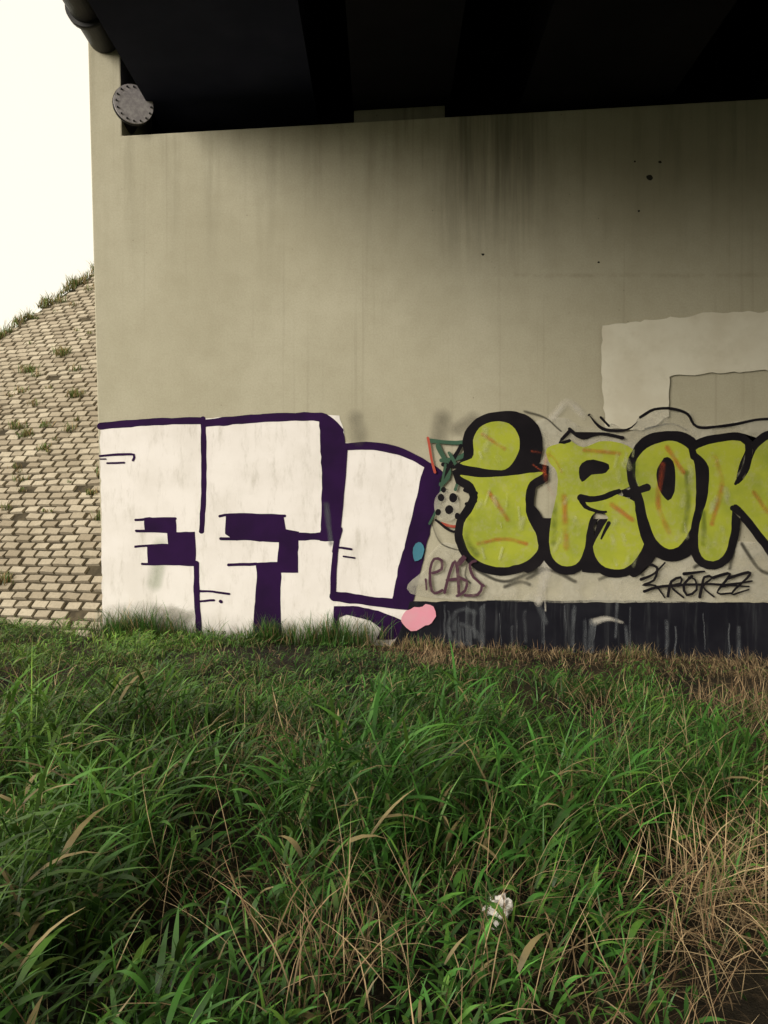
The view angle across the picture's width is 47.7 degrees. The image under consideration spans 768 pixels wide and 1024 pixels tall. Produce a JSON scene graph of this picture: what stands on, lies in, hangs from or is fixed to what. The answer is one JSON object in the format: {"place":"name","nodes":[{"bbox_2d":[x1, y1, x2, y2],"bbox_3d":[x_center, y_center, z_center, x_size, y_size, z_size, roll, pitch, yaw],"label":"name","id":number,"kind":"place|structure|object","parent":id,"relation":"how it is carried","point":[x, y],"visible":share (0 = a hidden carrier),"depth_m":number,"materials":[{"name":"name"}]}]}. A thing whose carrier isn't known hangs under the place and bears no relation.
{"place":"outdoors","nodes":[
{"label":"outdoors","id":0,"kind":"place"},
{"bbox_2d":[0,0,93,331],"label":"sky","id":1,"kind":"structure","parent":0,"point":[46,210],"materials":[{"name":"white"}]},
{"bbox_2d":[0,615,767,1023],"bbox_3d":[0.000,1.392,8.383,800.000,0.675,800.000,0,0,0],"label":"ground","id":2,"kind":"structure","parent":0,"point":[754,1005],"depth_m":3.24,"materials":[{"name":"green plant"}]},
{"bbox_2d":[0,273,102,636],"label":"paved embankment","id":3,"kind":"structure","parent":2,"relation":"on","point":[51,562],"depth_m":10.93,"materials":[{"name":"concrete"}]},
{"bbox_2d":[0,261,100,585],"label":"embankment weeds","id":4,"kind":"object","parent":3,"relation":"on","point":[73,284],"visible":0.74,"depth_m":13.01,"materials":[{"name":"green plant"}]},
{"bbox_2d":[83,600,397,646],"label":"wall foot grass","id":5,"kind":"structure","parent":2,"relation":"on","point":[130,626],"depth_m":8.25,"materials":[{"name":"green plant"}]},
{"bbox_2d":[0,621,767,1023],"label":"dry grass","id":6,"kind":"structure","parent":2,"relation":"on","point":[640,889],"depth_m":2.88,"materials":[{"name":"plant"}]},
{"bbox_2d":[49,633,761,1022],"bbox_3d":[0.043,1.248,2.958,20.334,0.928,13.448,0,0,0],"label":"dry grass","id":7,"kind":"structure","parent":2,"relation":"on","point":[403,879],"depth_m":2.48,"materials":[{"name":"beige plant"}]},
{"bbox_2d":[88,0,767,645],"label":"concrete bridge","id":8,"kind":"structure","parent":2,"relation":"on","point":[412,226],"depth_m":8.38,"materials":[{"name":"beige concrete"}]},
{"bbox_2d":[62,0,115,52],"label":"drain pipe","id":9,"kind":"object","parent":8,"relation":"hanging from","point":[82,16],"visible":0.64,"depth_m":7.85,"materials":[{"name":"grey metal"}]},
{"bbox_2d":[112,84,152,133],"bbox_3d":[-2.485,-3.884,8.470,0.380,0.380,0.480,0,0,-27],"label":"pipe end cap","id":10,"kind":"object","parent":8,"relation":"attached to","point":[133,108],"visible":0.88,"depth_m":8.26,"materials":[{"name":"grey metal"}]},
{"bbox_2d":[97,412,442,645],"bbox_3d":[-1.128,0.260,8.376,3.447,2.449,0.007,0,0,0],"label":"purple white graffiti","id":11,"kind":"object","parent":8,"relation":"attached to","point":[242,521],"visible":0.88,"depth_m":8.38,"materials":[{"name":"paint"}]},
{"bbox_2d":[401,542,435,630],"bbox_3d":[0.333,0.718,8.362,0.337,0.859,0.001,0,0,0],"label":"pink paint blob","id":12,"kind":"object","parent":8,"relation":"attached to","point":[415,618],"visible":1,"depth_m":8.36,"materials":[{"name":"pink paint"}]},
{"bbox_2d":[394,600,767,662],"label":"black base band","id":13,"kind":"object","parent":8,"relation":"attached to","point":[687,628],"visible":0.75,"depth_m":8.37,"materials":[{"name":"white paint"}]},
{"bbox_2d":[408,311,767,602],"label":"buff repaint","id":14,"kind":"object","parent":8,"relation":"attached to","point":[643,361],"visible":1,"depth_m":8.36,"materials":[{"name":"white paint"}]},
{"bbox_2d":[425,555,484,596],"bbox_3d":[0.679,0.616,8.336,0.577,0.405,0.002,0,0,0],"label":"purple tag","id":15,"kind":"object","parent":14,"relation":"attached to","point":[458,563],"visible":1,"depth_m":8.34,"materials":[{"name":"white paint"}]},
{"bbox_2d":[639,562,752,597],"bbox_3d":[2.991,0.655,8.334,1.094,0.351,0.002,0,0,0],"label":"black tag","id":16,"kind":"object","parent":14,"relation":"attached to","point":[702,584],"visible":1,"depth_m":8.33,"materials":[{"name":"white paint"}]},
{"bbox_2d":[427,407,767,610],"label":"green bubble graffiti","id":17,"kind":"object","parent":8,"relation":"attached to","point":[688,494],"visible":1,"depth_m":8.35,"materials":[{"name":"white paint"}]},
{"bbox_2d":[482,893,512,929],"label":"crumpled paper litter","id":18,"kind":"object","parent":2,"relation":"on","point":[508,900],"visible":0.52,"depth_m":2.78,"materials":[{"name":"white paper"}]},
{"bbox_2d":[382,632,763,662],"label":"wall foot dry grass","id":19,"kind":"structure","parent":2,"relation":"on","point":[625,655],"depth_m":8.23,"materials":[{"name":"plant"}]}
]}

